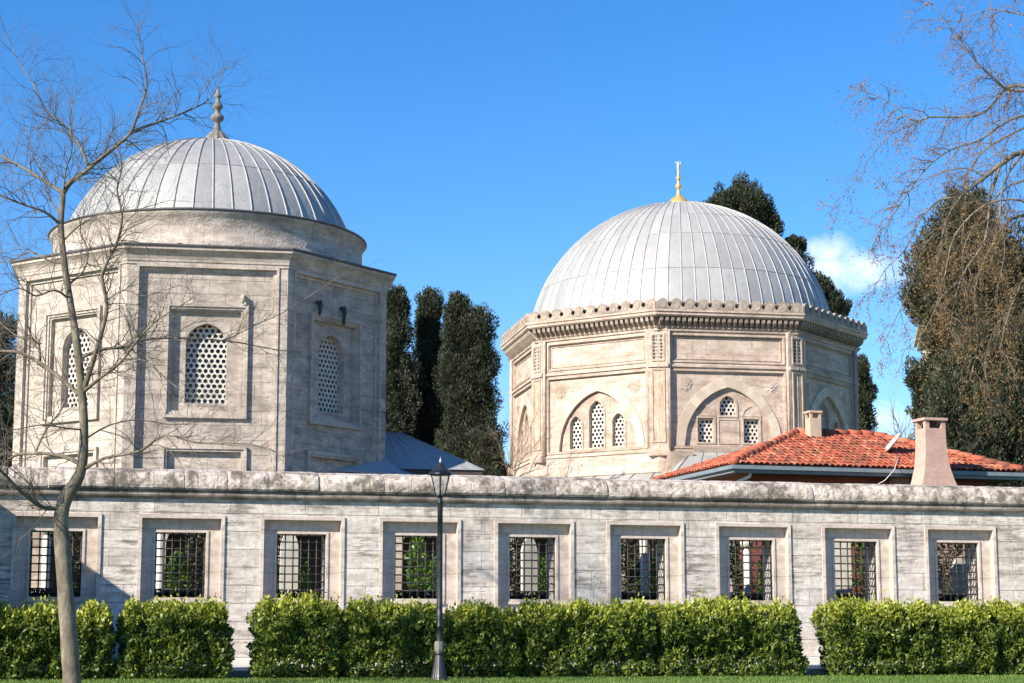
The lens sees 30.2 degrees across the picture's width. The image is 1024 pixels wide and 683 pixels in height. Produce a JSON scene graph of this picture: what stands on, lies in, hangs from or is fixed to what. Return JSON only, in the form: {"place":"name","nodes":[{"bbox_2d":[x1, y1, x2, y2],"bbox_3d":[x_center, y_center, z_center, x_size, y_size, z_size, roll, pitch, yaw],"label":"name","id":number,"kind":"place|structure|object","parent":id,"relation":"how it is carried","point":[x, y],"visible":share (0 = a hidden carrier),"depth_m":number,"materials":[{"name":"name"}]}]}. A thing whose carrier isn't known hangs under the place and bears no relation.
{"place":"outdoors","nodes":[
{"label":"outdoors","id":0,"kind":"place"},
{"bbox_2d":[0,0,1023,464],"label":"sky","id":1,"kind":"structure","parent":0,"point":[496,135],"materials":[{"name":"blue"}]},
{"bbox_2d":[0,673,1023,682],"bbox_3d":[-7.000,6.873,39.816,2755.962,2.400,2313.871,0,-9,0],"label":"ground","id":2,"kind":"structure","parent":0,"point":[627,679],"depth_m":37.06,"materials":[{"name":"green plant"}]},
{"bbox_2d":[0,311,17,466],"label":"cypress tree","id":3,"kind":"object","parent":2,"relation":"on","point":[4,397],"visible":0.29,"depth_m":76.19,"materials":[{"name":"green plant"}]},
{"bbox_2d":[0,595,62,679],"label":"hedge","id":4,"kind":"object","parent":2,"relation":"on","point":[29,638],"visible":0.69,"depth_m":35.69,"materials":[{"name":"green plant"}]},
{"bbox_2d":[41,532,51,589],"bbox_3d":[-10.975,5.316,44.717,0.340,2.200,0.340,3,-9,-16],"label":"gravestone","id":5,"kind":"object","parent":2,"relation":"on","point":[43,566],"visible":0.27,"depth_m":44.67,"materials":[{"name":"stone"}]},
{"bbox_2d":[54,533,80,589],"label":"yew bush","id":6,"kind":"object","parent":2,"relation":"on","point":[76,567],"visible":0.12,"depth_m":45.65,"materials":[{"name":"green plant"}]},
{"bbox_2d":[60,597,117,678],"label":"hedge","id":7,"kind":"object","parent":2,"relation":"on","point":[96,634],"visible":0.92,"depth_m":35.94,"materials":[{"name":"green plant"}]},
{"bbox_2d":[156,534,163,588],"bbox_3d":[-8.291,5.069,44.756,0.340,2.700,0.340,1,-9,-5],"label":"gravestone","id":8,"kind":"object","parent":2,"relation":"on","point":[160,544],"depth_m":44.66,"materials":[{"name":"stone"}]},
{"bbox_2d":[111,588,235,678],"bbox_3d":[-6.503,5.646,36.644,2.404,1.802,1.329,2,-9,-13],"label":"hedge","id":9,"kind":"object","parent":2,"relation":"on","point":[178,635],"visible":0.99,"depth_m":36.32,"materials":[{"name":"green plant"}]},
{"bbox_2d":[166,550,192,593],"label":"shrub","id":10,"kind":"object","parent":2,"relation":"on","point":[183,577],"visible":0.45,"depth_m":45.13,"materials":[{"name":"green plant"}]},
{"bbox_2d":[185,534,203,593],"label":"yew bush","id":11,"kind":"object","parent":2,"relation":"on","point":[199,568],"visible":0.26,"depth_m":46.12,"materials":[{"name":"green plant"}]},
{"bbox_2d":[0,0,402,682],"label":"bare tree","id":12,"kind":"object","parent":2,"relation":"on","point":[68,628],"visible":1,"depth_m":32.99,"materials":[{"name":"brown plant"}]},
{"bbox_2d":[10,87,396,487],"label":"octagonal mausoleum","id":13,"kind":"structure","parent":2,"relation":"on","point":[282,199],"depth_m":55.43,"materials":[{"name":"grey stone"}]},
{"bbox_2d":[38,446,98,487],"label":"lower window","id":14,"kind":"structure","parent":13,"relation":"in","point":[93,453],"depth_m":54.88,"materials":[{"name":"grey stone"}]},
{"bbox_2d":[40,305,102,423],"bbox_3d":[-12.641,0.718,55.315,2.340,3.300,0.600,-6,-11,34],"label":"window","id":15,"kind":"structure","parent":13,"relation":"in","point":[84,318],"depth_m":55.55,"materials":[{"name":"grey stone"}]},
{"bbox_2d":[160,445,246,470],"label":"lower window","id":16,"kind":"structure","parent":13,"relation":"in","point":[230,453],"depth_m":53.93,"materials":[{"name":"grey stone"}]},
{"bbox_2d":[163,302,248,418],"bbox_3d":[-8.774,0.587,54.482,2.340,3.300,0.600,2,-9,-10],"label":"window","id":17,"kind":"structure","parent":13,"relation":"in","point":[217,355],"depth_m":54.50,"materials":[{"name":"grey stone"}]},
{"bbox_2d":[306,450,360,473],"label":"lower window","id":18,"kind":"structure","parent":13,"relation":"in","point":[323,462],"depth_m":55.99,"materials":[{"name":"grey stone"}]},
{"bbox_2d":[308,311,362,430],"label":"window","id":19,"kind":"structure","parent":13,"relation":"in","point":[341,366],"depth_m":56.91,"materials":[{"name":"grey stone"}]},
{"bbox_2d":[277,535,282,588],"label":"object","id":20,"kind":"object","parent":2,"relation":"on","point":[279,544],"visible":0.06,"depth_m":45.60,"materials":[{"name":"grey stone"}]},
{"bbox_2d":[279,536,297,593],"bbox_3d":[-5.273,5.471,44.895,0.588,2.050,0.400,3,-9,-16],"label":"gravestone","id":21,"kind":"object","parent":2,"relation":"on","point":[289,569],"visible":0.31,"depth_m":44.88,"materials":[{"name":"stone"}]},
{"bbox_2d":[245,589,348,678],"bbox_3d":[-4.198,5.746,37.239,2.075,1.791,1.325,2,-9,-13],"label":"hedge","id":22,"kind":"object","parent":2,"relation":"on","point":[303,630],"visible":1,"depth_m":36.89,"materials":[{"name":"green plant"}]},
{"bbox_2d":[298,551,311,591],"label":"shrub","id":23,"kind":"object","parent":2,"relation":"on","point":[304,562],"visible":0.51,"depth_m":45.13,"materials":[{"name":"green plant"}]},
{"bbox_2d":[30,532,731,594],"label":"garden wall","id":24,"kind":"structure","parent":2,"relation":"on","point":[168,552],"depth_m":49.01,"materials":[{"name":"metal"}]},
{"bbox_2d":[385,396,394,432],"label":"cypress tree","id":25,"kind":"object","parent":2,"relation":"on","point":[387,428],"visible":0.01,"depth_m":80.29,"materials":[{"name":"green plant"}]},
{"bbox_2d":[336,589,452,678],"bbox_3d":[-2.385,5.816,37.653,2.392,1.781,1.379,2,-9,-13],"label":"hedge","id":26,"kind":"object","parent":2,"relation":"on","point":[384,633],"visible":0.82,"depth_m":37.26,"materials":[{"name":"green plant"}]},
{"bbox_2d":[386,283,426,437],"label":"cypress tree","id":27,"kind":"object","parent":2,"relation":"on","point":[403,379],"visible":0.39,"depth_m":90.42,"materials":[{"name":"green plant"}]},
{"bbox_2d":[339,432,484,474],"bbox_3d":[-3.332,5.679,59.010,4.628,5.926,5.759,2,-9,-10],"label":"lead roofed annex","id":28,"kind":"object","parent":2,"relation":"on","point":[406,454],"visible":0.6,"depth_m":58.63,"materials":[{"name":"lead"},{"name":"grey limestone"}]},
{"bbox_2d":[404,537,429,591],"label":"shrub","id":29,"kind":"object","parent":2,"relation":"on","point":[421,556],"visible":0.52,"depth_m":47.16,"materials":[{"name":"green plant"}]},
{"bbox_2d":[409,285,448,448],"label":"cypress tree","id":30,"kind":"object","parent":2,"relation":"on","point":[427,324],"visible":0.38,"depth_m":92.44,"materials":[{"name":"green plant"}]},
{"bbox_2d":[426,556,435,589],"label":"shrub","id":31,"kind":"object","parent":2,"relation":"on","point":[430,577],"visible":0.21,"depth_m":45.11,"materials":[{"name":"green plant"}]},
{"bbox_2d":[428,456,452,680],"bbox_3d":[-1.400,4.389,36.866,0.480,4.330,0.480,0,-9,0],"label":"street lamp","id":32,"kind":"object","parent":2,"relation":"on","point":[440,469],"visible":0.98,"depth_m":36.78,"materials":[{"name":"metal"}]},
{"bbox_2d":[431,290,509,462],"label":"cypress tree","id":33,"kind":"object","parent":2,"relation":"on","point":[467,372],"visible":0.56,"depth_m":89.29,"materials":[{"name":"green plant"}]},
{"bbox_2d":[444,597,527,676],"bbox_3d":[-0.597,5.883,38.058,1.830,1.774,1.332,2,-9,-13],"label":"hedge","id":34,"kind":"object","parent":2,"relation":"on","point":[483,635],"visible":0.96,"depth_m":37.70,"materials":[{"name":"green plant"}]},
{"bbox_2d":[469,430,510,475],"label":"cypress tree","id":35,"kind":"object","parent":2,"relation":"on","point":[485,459],"visible":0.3,"depth_m":83.77,"materials":[{"name":"green plant"}]},
{"bbox_2d":[30,587,965,600],"bbox_3d":[-0.715,6.019,43.779,26.082,0.623,0.799,2,-9,-13],"label":"box hedge","id":36,"kind":"object","parent":2,"relation":"on","point":[183,593],"visible":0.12,"depth_m":43.27,"materials":[{"name":"green plant"}]},
{"bbox_2d":[3,668,1022,679],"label":"kerb","id":37,"kind":"structure","parent":2,"relation":"on","point":[816,671],"depth_m":38.71,"materials":[{"name":"stone"}]},
{"bbox_2d":[432,360,595,476],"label":"bare tree","id":38,"kind":"object","parent":2,"relation":"on","point":[511,445],"visible":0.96,"depth_m":72.28,"materials":[{"name":"brown plant"}]},
{"bbox_2d":[510,539,523,595],"bbox_3d":[0.082,5.230,45.730,0.664,2.686,0.682,7,-11,-39],"label":"tree","id":39,"kind":"object","parent":2,"relation":"on","point":[513,572],"visible":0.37,"depth_m":45.57,"materials":[{"name":"green plant"}]},
{"bbox_2d":[521,539,537,595],"bbox_3d":[0.411,5.613,45.480,0.560,1.950,0.400,4,-10,-25],"label":"gravestone","id":40,"kind":"object","parent":2,"relation":"on","point":[528,565],"visible":0.35,"depth_m":45.47,"materials":[{"name":"stone"}]},
{"bbox_2d":[540,554,547,595],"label":"shrub","id":41,"kind":"object","parent":2,"relation":"on","point":[542,565],"visible":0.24,"depth_m":45.60,"materials":[{"name":"green plant"}]},
{"bbox_2d":[517,592,661,677],"bbox_3d":[1.566,5.966,38.579,3.213,1.771,1.445,2,-9,-13],"label":"hedge","id":42,"kind":"object","parent":2,"relation":"on","point":[583,634],"visible":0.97,"depth_m":38.22,"materials":[{"name":"green plant"}]},
{"bbox_2d":[621,540,639,595],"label":"yew bush","id":43,"kind":"object","parent":2,"relation":"on","point":[623,550],"visible":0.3,"depth_m":45.61,"materials":[{"name":"green plant"}]},
{"bbox_2d":[626,560,648,594],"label":"shrub","id":44,"kind":"object","parent":2,"relation":"on","point":[638,579],"visible":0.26,"depth_m":45.75,"materials":[{"name":"green plant"}]},
{"bbox_2d":[639,540,647,595],"bbox_3d":[3.126,5.150,44.946,0.340,2.600,0.340,1,-9,-9],"label":"gravestone","id":45,"kind":"object","parent":2,"relation":"on","point":[645,566],"visible":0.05,"depth_m":44.85,"materials":[{"name":"stone"}]},
{"bbox_2d":[633,540,655,595],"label":"yew bush","id":46,"kind":"object","parent":2,"relation":"on","point":[654,549],"visible":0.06,"depth_m":48.06,"materials":[{"name":"green plant"}]},
{"bbox_2d":[648,555,655,594],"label":"shrub","id":47,"kind":"object","parent":2,"relation":"on","point":[653,566],"visible":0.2,"depth_m":46.18,"materials":[{"name":"green plant"}]},
{"bbox_2d":[500,162,867,479],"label":"octagonal mausoleum","id":48,"kind":"structure","parent":2,"relation":"on","point":[678,331],"depth_m":73.41,"materials":[{"name":"cream marble"},{"name":"lead sheet"},{"name":"gilded metal"}]},
{"bbox_2d":[645,588,809,676],"bbox_3d":[4.446,6.026,39.259,3.522,1.866,1.413,2,-9,-13],"label":"hedge","id":49,"kind":"object","parent":2,"relation":"on","point":[719,632],"visible":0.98,"depth_m":38.90,"materials":[{"name":"green plant"}]},
{"bbox_2d":[729,541,753,596],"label":"yew bush","id":50,"kind":"object","parent":2,"relation":"on","point":[732,573],"visible":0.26,"depth_m":46.60,"materials":[{"name":"green plant"}]},
{"bbox_2d":[740,541,753,596],"bbox_3d":[5.707,5.682,46.077,0.340,1.900,0.340,3,-9,-18],"label":"gravestone","id":51,"kind":"object","parent":2,"relation":"on","point":[746,566],"visible":0.37,"depth_m":46.03,"materials":[{"name":"stone"}]},
{"bbox_2d":[755,556,762,594],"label":"shrub","id":52,"kind":"object","parent":2,"relation":"on","point":[760,589],"visible":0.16,"depth_m":46.64,"materials":[{"name":"green plant"}]},
{"bbox_2d":[699,170,878,431],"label":"pine tree","id":53,"kind":"object","parent":2,"relation":"on","point":[738,195],"visible":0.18,"depth_m":93.05,"materials":[{"name":"green plant"}]},
{"bbox_2d":[652,410,1023,597],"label":"tiled house","id":54,"kind":"structure","parent":2,"relation":"on","point":[812,452],"depth_m":51.77,"materials":[{"name":"tile"}]},
{"bbox_2d":[878,455,898,483],"bbox_3d":[9.690,3.510,50.925,3.559,1.223,1.066,8,-12,-40],"label":"cable","id":55,"kind":"object","parent":54,"relation":"hanging from","point":[891,472],"visible":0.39,"depth_m":50.61,"materials":[{"name":"white plastic"}]},
{"bbox_2d":[880,433,900,451],"bbox_3d":[10.584,2.890,53.197,0.579,0.673,0.777,0,-9,0],"label":"satellite dish","id":56,"kind":"object","parent":54,"relation":"on","point":[891,444],"visible":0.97,"depth_m":53.31,"materials":[{"name":"white metal"}]},
{"bbox_2d":[834,543,851,595],"bbox_3d":[8.088,5.553,46.705,0.700,2.450,0.400,2,-9,-11],"label":"gravestone","id":57,"kind":"object","parent":2,"relation":"on","point":[844,567],"visible":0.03,"depth_m":46.66,"materials":[{"name":"stone"}]},
{"bbox_2d":[851,543,865,595],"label":"shrub","id":58,"kind":"object","parent":2,"relation":"on","point":[856,573],"visible":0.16,"depth_m":47.01,"materials":[{"name":"green plant"}]},
{"bbox_2d":[855,543,865,592],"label":"yew bush","id":59,"kind":"object","parent":2,"relation":"on","point":[857,565],"visible":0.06,"depth_m":48.12,"materials":[{"name":"green plant"}]},
{"bbox_2d":[808,589,941,676],"bbox_3d":[7.698,6.147,40.079,2.804,1.880,1.387,2,-9,-13],"label":"hedge","id":60,"kind":"object","parent":2,"relation":"on","point":[851,632],"visible":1,"depth_m":39.72,"materials":[{"name":"green plant"}]},
{"bbox_2d":[878,384,947,439],"bbox_3d":[12.761,4.989,60.107,2.828,7.633,1.958,-4,-10,26],"label":"bare tree","id":61,"kind":"object","parent":2,"relation":"on","point":[912,433],"visible":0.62,"depth_m":60.33,"materials":[{"name":"brown plant"}]},
{"bbox_2d":[803,0,1023,461],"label":"bare tree","id":62,"kind":"object","parent":2,"relation":"on","point":[996,169],"visible":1,"depth_m":40.61,"materials":[{"name":"brown plant"}]},
{"bbox_2d":[902,355,952,448],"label":"cypress tree","id":63,"kind":"object","parent":2,"relation":"on","point":[911,380],"visible":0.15,"depth_m":66.30,"materials":[{"name":"green plant"}]},
{"bbox_2d":[937,544,964,596],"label":"yew bush","id":64,"kind":"object","parent":2,"relation":"on","point":[946,576],"visible":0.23,"depth_m":48.56,"materials":[{"name":"green plant"}]},
{"bbox_2d":[952,556,965,597],"bbox_3d":[11.038,6.053,46.828,0.504,1.500,0.400,3,-9,-16],"label":"gravestone","id":65,"kind":"object","parent":2,"relation":"on","point":[959,576],"visible":0.47,"depth_m":46.81,"materials":[{"name":"stone"}]},
{"bbox_2d":[898,178,1023,375],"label":"cypress tree","id":66,"kind":"object","parent":2,"relation":"on","point":[923,312],"visible":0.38,"depth_m":62.48,"materials":[{"name":"green plant"}]},
{"bbox_2d":[925,594,1002,675],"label":"hedge","id":67,"kind":"object","parent":2,"relation":"on","point":[967,631],"visible":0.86,"depth_m":40.11,"materials":[{"name":"green plant"}]},
{"bbox_2d":[916,312,1023,486],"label":"cypress tree","id":68,"kind":"object","parent":2,"relation":"on","point":[1003,443],"visible":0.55,"depth_m":60.42,"materials":[{"name":"green plant"}]},
{"bbox_2d":[986,595,1023,674],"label":"hedge","id":69,"kind":"object","parent":2,"relation":"on","point":[1007,620],"visible":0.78,"depth_m":40.44,"materials":[{"name":"green plant"}]},
{"bbox_2d":[6,656,1023,670],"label":"pavement","id":70,"kind":"structure","parent":0,"point":[240,663],"depth_m":39.72,"materials":[{"name":"white stone"}]},
{"bbox_2d":[0,466,1023,657],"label":"precinct wall","id":71,"kind":"structure","parent":70,"relation":"on","point":[359,523],"depth_m":41.97,"materials":[{"name":"stone"}]},
{"bbox_2d":[9,512,101,614],"bbox_3d":[-9.527,4.754,39.653,1.810,2.335,0.305,2,-9,-13],"label":"window","id":72,"kind":"structure","parent":71,"relation":"in","point":[90,551],"depth_m":39.72,"materials":[{"name":"stone"}]},
{"bbox_2d":[136,514,224,605],"bbox_3d":[-7.029,4.848,40.249,1.810,2.335,0.305,2,-9,-13],"label":"window","id":73,"kind":"structure","parent":71,"relation":"in","point":[212,526],"depth_m":40.35,"materials":[{"name":"stone"}]},
{"bbox_2d":[259,516,344,610],"bbox_3d":[-4.531,4.942,40.846,1.810,2.335,0.305,2,-9,-13],"label":"window","id":74,"kind":"structure","parent":71,"relation":"in","point":[271,526],"depth_m":40.96,"materials":[{"name":"stone"}]},
{"bbox_2d":[378,518,460,612],"bbox_3d":[-2.031,5.036,41.444,1.810,2.335,0.305,2,-9,-13],"label":"window","id":75,"kind":"structure","parent":71,"relation":"in","point":[389,528],"depth_m":41.53,"materials":[{"name":"stone"}]},
{"bbox_2d":[494,519,573,612],"bbox_3d":[0.466,5.130,42.041,1.810,2.335,0.305,2,-9,-13],"label":"window","id":76,"kind":"structure","parent":71,"relation":"in","point":[563,531],"depth_m":42.15,"materials":[{"name":"stone"}]},
{"bbox_2d":[606,521,684,604],"bbox_3d":[2.964,5.224,42.638,1.810,2.335,0.305,2,-9,-13],"label":"window","id":77,"kind":"structure","parent":71,"relation":"in","point":[672,532],"depth_m":42.76,"materials":[{"name":"stone"}]},
{"bbox_2d":[715,523,791,606],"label":"window","id":78,"kind":"structure","parent":71,"relation":"in","point":[780,534],"depth_m":43.36,"materials":[{"name":"stone"}]},
{"bbox_2d":[821,524,896,604],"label":"window","id":79,"kind":"structure","parent":71,"relation":"in","point":[883,535],"depth_m":43.97,"materials":[{"name":"stone"}]},
{"bbox_2d":[924,526,998,608],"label":"window","id":80,"kind":"structure","parent":71,"relation":"in","point":[985,537],"depth_m":44.56,"materials":[{"name":"stone"}]},
{"bbox_2d":[913,325,930,365],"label":"apartment building","id":81,"kind":"structure","parent":0,"point":[916,344],"depth_m":99.41,"materials":[{"name":"white ceramic"}]}
]}

